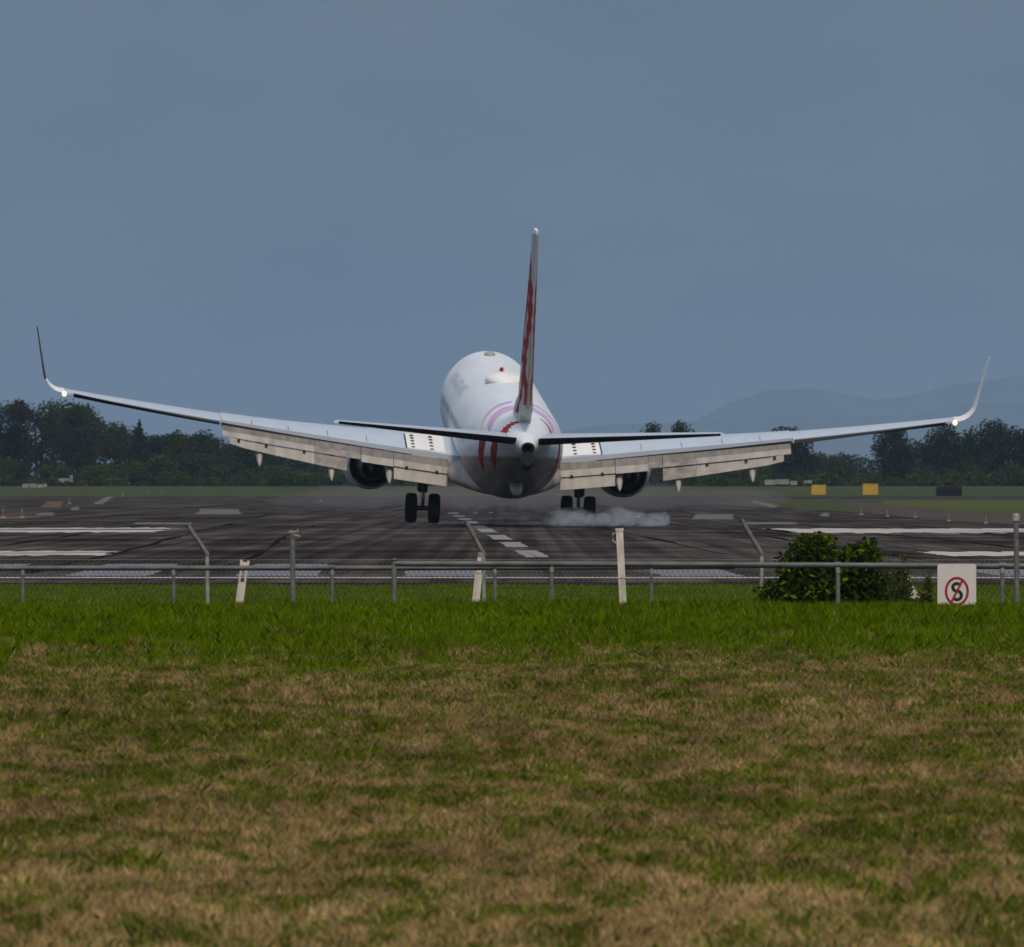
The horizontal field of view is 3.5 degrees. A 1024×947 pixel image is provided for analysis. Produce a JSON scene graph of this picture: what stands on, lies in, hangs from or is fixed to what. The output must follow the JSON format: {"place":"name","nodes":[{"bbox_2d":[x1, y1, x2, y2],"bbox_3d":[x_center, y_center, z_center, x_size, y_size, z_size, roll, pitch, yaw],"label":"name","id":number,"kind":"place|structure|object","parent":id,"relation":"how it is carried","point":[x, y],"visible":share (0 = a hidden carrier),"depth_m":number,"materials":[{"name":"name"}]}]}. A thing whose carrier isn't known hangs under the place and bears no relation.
{"place":"outdoors","nodes":[
{"label":"outdoors","id":0,"kind":"place"},
{"bbox_2d":[0,501,63,518],"bbox_3d":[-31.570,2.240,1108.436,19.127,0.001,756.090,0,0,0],"label":"earth verge","id":1,"kind":"structure","parent":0,"point":[52,504],"depth_m":1128.80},
{"bbox_2d":[0,714,1023,946],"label":"mown grass","id":2,"kind":"structure","parent":0,"point":[307,778],"depth_m":90.87,"materials":[{"name":"plant"}]},
{"bbox_2d":[0,630,1023,731],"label":"mown grass","id":3,"kind":"structure","parent":0,"point":[387,688],"depth_m":138.01,"materials":[{"name":"green plant"}]},
{"bbox_2d":[0,596,1023,693],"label":"lush grass","id":4,"kind":"structure","parent":0,"point":[800,625],"depth_m":174.90,"materials":[{"name":"green plant"}]},
{"bbox_2d":[0,483,1023,946],"bbox_3d":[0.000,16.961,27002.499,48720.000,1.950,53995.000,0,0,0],"label":"ground","id":5,"kind":"structure","parent":0,"point":[462,491],"depth_m":2120.09,"materials":[{"name":"green plant"}]},
{"bbox_2d":[0,400,34,458],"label":"bushland tree","id":6,"kind":"object","parent":5,"relation":"on","point":[6,445],"visible":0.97,"depth_m":2469.38,"materials":[{"name":"green plant"}]},
{"bbox_2d":[22,483,46,487],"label":"concrete barrier","id":7,"kind":"object","parent":5,"relation":"on","point":[32,485],"visible":1,"depth_m":2299.70,"materials":[{"name":"grey concrete"}]},
{"bbox_2d":[1,403,67,472],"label":"bushland tree","id":8,"kind":"object","parent":5,"relation":"on","point":[34,453],"visible":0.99,"depth_m":2469.40,"materials":[{"name":"green plant"}]},
{"bbox_2d":[59,475,72,482],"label":"parked trailer","id":9,"kind":"object","parent":5,"relation":"on","point":[70,479],"visible":1,"depth_m":2334.70,"materials":[{"name":"metal"}]},
{"bbox_2d":[34,404,110,472],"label":"bushland tree","id":10,"kind":"object","parent":5,"relation":"on","point":[88,451],"visible":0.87,"depth_m":2469.84,"materials":[{"name":"green plant"}]},
{"bbox_2d":[127,419,149,465],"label":"conifer tree","id":11,"kind":"object","parent":5,"relation":"on","point":[140,450],"visible":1,"depth_m":2429.52,"materials":[{"name":"green plant"}]},
{"bbox_2d":[167,429,214,460],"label":"bushland tree","id":12,"kind":"object","parent":5,"relation":"on","point":[202,449],"visible":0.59,"depth_m":2459.53,"materials":[{"name":"green plant"}]},
{"bbox_2d":[236,560,249,601],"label":"white post","id":13,"kind":"object","parent":5,"relation":"on","point":[240,591],"visible":0.81,"depth_m":212.98,"materials":[{"name":"paint"}]},
{"bbox_2d":[289,528,300,601],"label":"steel post","id":14,"kind":"object","parent":5,"relation":"on","point":[295,535],"visible":0.84,"depth_m":209.57,"materials":[{"name":"grey metal"}]},
{"bbox_2d":[0,565,733,603],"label":"pipe rail fence","id":15,"kind":"object","parent":5,"relation":"on","point":[173,569],"visible":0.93,"depth_m":212.17,"materials":[{"name":"grey metal"}]},
{"bbox_2d":[472,552,483,601],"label":"white post","id":16,"kind":"object","parent":5,"relation":"on","point":[477,584],"visible":0.75,"depth_m":213.08,"materials":[{"name":"paint"}]},
{"bbox_2d":[0,496,1023,582],"bbox_3d":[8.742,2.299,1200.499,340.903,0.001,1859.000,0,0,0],"label":"runway","id":17,"kind":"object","parent":5,"relation":"on","point":[358,532],"visible":0.73,"depth_m":525.43,"materials":[{"name":"grey asphalt"}]},
{"bbox_2d":[3,514,209,545],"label":"tar seam","id":18,"kind":"object","parent":17,"relation":"on","point":[83,532],"visible":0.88,"depth_m":514.26,"materials":[{"name":"black asphalt"}]},
{"bbox_2d":[25,513,271,572],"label":"tar seam","id":19,"kind":"object","parent":17,"relation":"on","point":[126,550],"visible":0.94,"depth_m":411.93,"materials":[{"name":"black asphalt"}]},
{"bbox_2d":[222,525,315,565],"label":"tar seam","id":20,"kind":"object","parent":17,"relation":"on","point":[275,542],"visible":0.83,"depth_m":411.93,"materials":[{"name":"black asphalt"}]},
{"bbox_2d":[0,521,551,540],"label":"tar joints","id":21,"kind":"object","parent":17,"relation":"on","point":[268,540],"visible":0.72,"depth_m":469.70,"materials":[{"name":"black asphalt"}]},
{"bbox_2d":[37,497,828,523],"bbox_3d":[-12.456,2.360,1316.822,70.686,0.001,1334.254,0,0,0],"label":"worn marks","id":22,"kind":"object","parent":17,"relation":"on","point":[235,511],"visible":0.88,"depth_m":857.65,"materials":[{"name":"paint"}]},
{"bbox_2d":[449,513,547,556],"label":"centreline dashes","id":23,"kind":"object","parent":17,"relation":"on","point":[531,553],"visible":0.94,"depth_m":445.37,"materials":[{"name":"white paint"}]},
{"bbox_2d":[0,564,1023,575],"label":"threshold stripes","id":24,"kind":"object","parent":17,"relation":"on","point":[685,571],"visible":0.38,"depth_m":300.78,"materials":[{"name":"white paint"}]},
{"bbox_2d":[0,527,1023,532],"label":"aiming marks","id":25,"kind":"object","parent":17,"relation":"on","point":[824,530],"visible":0.98,"depth_m":567.71},
{"bbox_2d":[0,551,1023,555],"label":"touchdown marks","id":26,"kind":"object","parent":17,"relation":"on","point":[103,553],"visible":0.97,"depth_m":382.04},
{"bbox_2d":[1,577,1023,577],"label":"threshold line","id":27,"kind":"object","parent":17,"relation":"on","point":[428,577],"visible":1,"depth_m":284.84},
{"bbox_2d":[37,228,989,525],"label":"airliner","id":28,"kind":"object","parent":17,"relation":"on","point":[499,434],"visible":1,"depth_m":632.67,"materials":[{"name":"paint"}]},
{"bbox_2d":[535,513,723,553],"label":"tar seam","id":29,"kind":"object","parent":17,"relation":"on","point":[658,539],"visible":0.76,"depth_m":486.38,"materials":[{"name":"black asphalt"}]},
{"bbox_2d":[663,522,940,562],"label":"tar seam","id":30,"kind":"object","parent":17,"relation":"on","point":[894,555],"visible":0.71,"depth_m":469.41,"materials":[{"name":"black asphalt"}]},
{"bbox_2d":[664,510,1023,548],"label":"tar seam","id":31,"kind":"object","parent":17,"relation":"on","point":[896,535],"visible":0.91,"depth_m":486.38,"materials":[{"name":"black asphalt"}]},
{"bbox_2d":[0,398,1023,485],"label":"woodland","id":32,"kind":"object","parent":5,"relation":"on","point":[230,465],"visible":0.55,"depth_m":2423.12,"materials":[{"name":"green plant"}]},
{"bbox_2d":[0,518,1023,604],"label":"chain link fence","id":33,"kind":"object","parent":5,"relation":"on","point":[474,538],"visible":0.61,"depth_m":214.00,"materials":[{"name":"metal"}]},
{"bbox_2d":[612,528,625,603],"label":"white post","id":34,"kind":"object","parent":5,"relation":"on","point":[621,563],"visible":0.95,"depth_m":208.96,"materials":[{"name":"paint"}]},
{"bbox_2d":[639,420,694,466],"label":"bushland tree","id":35,"kind":"object","parent":5,"relation":"on","point":[678,427],"visible":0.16,"depth_m":2449.55,"materials":[{"name":"green plant"}]},
{"bbox_2d":[391,558,1023,603],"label":"pipe rail fence","id":36,"kind":"object","parent":5,"relation":"on","point":[838,566],"visible":0.93,"depth_m":210.57,"materials":[{"name":"grey metal"}]},
{"bbox_2d":[738,597,764,602],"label":"weed","id":37,"kind":"object","parent":5,"relation":"on","point":[754,599],"visible":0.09,"depth_m":212.87,"materials":[{"name":"green plant"}]},
{"bbox_2d":[765,479,811,484],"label":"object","id":38,"kind":"structure","parent":5,"relation":"on","point":[776,481],"depth_m":2329.70,"materials":[{"name":"concrete"}]},
{"bbox_2d":[768,426,814,485],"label":"bushland tree","id":39,"kind":"object","parent":5,"relation":"on","point":[789,463],"visible":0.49,"depth_m":2389.10,"materials":[{"name":"green plant"}]},
{"bbox_2d":[812,485,825,495],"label":"taxiway sign","id":40,"kind":"object","parent":5,"relation":"on","point":[818,489],"visible":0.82,"depth_m":2039.87,"materials":[{"name":"yellow metal"}]},
{"bbox_2d":[752,531,921,604],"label":"bush","id":41,"kind":"object","parent":5,"relation":"on","point":[813,585],"visible":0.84,"depth_m":213.29,"materials":[{"name":"green plant"}]},
{"bbox_2d":[863,484,877,495],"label":"taxiway sign","id":42,"kind":"object","parent":5,"relation":"on","point":[870,489],"visible":0.82,"depth_m":2039.87,"materials":[{"name":"yellow metal"}]},
{"bbox_2d":[869,430,920,478],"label":"bushland tree","id":43,"kind":"object","parent":5,"relation":"on","point":[892,452],"visible":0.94,"depth_m":2389.24,"materials":[{"name":"green plant"}]},
{"bbox_2d":[878,547,916,602],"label":"weed","id":44,"kind":"object","parent":5,"relation":"on","point":[898,590],"visible":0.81,"depth_m":212.77,"materials":[{"name":"green plant"}]},
{"bbox_2d":[908,579,918,598],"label":"plank","id":45,"kind":"object","parent":5,"relation":"on","point":[914,596],"visible":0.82,"depth_m":213.88,"materials":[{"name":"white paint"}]},
{"bbox_2d":[914,569,935,603],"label":"weed","id":46,"kind":"object","parent":5,"relation":"on","point":[926,596],"visible":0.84,"depth_m":212.67,"materials":[{"name":"green plant"}]},
{"bbox_2d":[837,502,1023,524],"bbox_3d":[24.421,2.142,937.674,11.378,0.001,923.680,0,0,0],"label":"verge","id":47,"kind":"structure","parent":5,"relation":"on","point":[894,510],"depth_m":886.48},
{"bbox_2d":[913,423,969,485],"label":"bushland tree","id":48,"kind":"object","parent":5,"relation":"on","point":[940,454],"visible":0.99,"depth_m":2389.38,"materials":[{"name":"green plant"}]},
{"bbox_2d":[936,487,961,495],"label":"equipment box","id":49,"kind":"object","parent":5,"relation":"on","point":[948,491],"visible":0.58,"depth_m":2059.40,"materials":[{"name":"black metal"}]},
{"bbox_2d":[938,564,975,604],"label":"parking sign","id":50,"kind":"object","parent":5,"relation":"on","point":[956,583],"visible":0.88,"depth_m":204.99,"materials":[{"name":"white metal"}]},
{"bbox_2d":[956,418,1023,485],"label":"bushland tree","id":51,"kind":"object","parent":5,"relation":"on","point":[994,447],"visible":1,"depth_m":2389.38,"materials":[{"name":"green plant"}]},
{"bbox_2d":[1012,513,1019,604],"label":"steel post","id":52,"kind":"object","parent":5,"relation":"on","point":[1015,518],"visible":0.88,"depth_m":208.57,"materials":[{"name":"grey metal"}]},
{"bbox_2d":[1012,436,1023,467],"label":"bushland tree","id":53,"kind":"object","parent":5,"relation":"on","point":[1020,456],"visible":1,"depth_m":2389.72,"materials":[{"name":"green plant"}]},
{"bbox_2d":[0,582,1023,603],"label":"runway end grass","id":54,"kind":"structure","parent":0,"point":[359,596],"depth_m":236.97,"materials":[{"name":"green plant"}]},
{"bbox_2d":[0,583,1023,585],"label":"runway shoulder","id":55,"kind":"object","parent":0,"point":[377,584],"depth_m":268.81},
{"bbox_2d":[0,0,1023,437],"label":"sky","id":56,"kind":"structure","parent":0,"point":[309,211],"materials":[{"name":"blue"}]},
{"bbox_2d":[21,403,1023,477],"bbox_3d":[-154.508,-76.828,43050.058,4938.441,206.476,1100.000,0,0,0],"label":"hills","id":57,"kind":"structure","parent":0,"point":[1009,415],"depth_m":42939.95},
{"bbox_2d":[691,377,1023,422],"bbox_3d":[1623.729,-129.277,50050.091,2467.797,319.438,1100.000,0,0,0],"label":"hills","id":58,"kind":"structure","parent":0,"point":[806,402],"depth_m":49940.69,"materials":[{"name":"blue"}]},
{"bbox_2d":[879,500,1023,514],"bbox_3d":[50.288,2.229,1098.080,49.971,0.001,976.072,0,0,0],"label":"infield grass","id":59,"kind":"structure","parent":0,"point":[1011,507],"depth_m":1200.35,"materials":[{"name":"green plant"}]}
]}

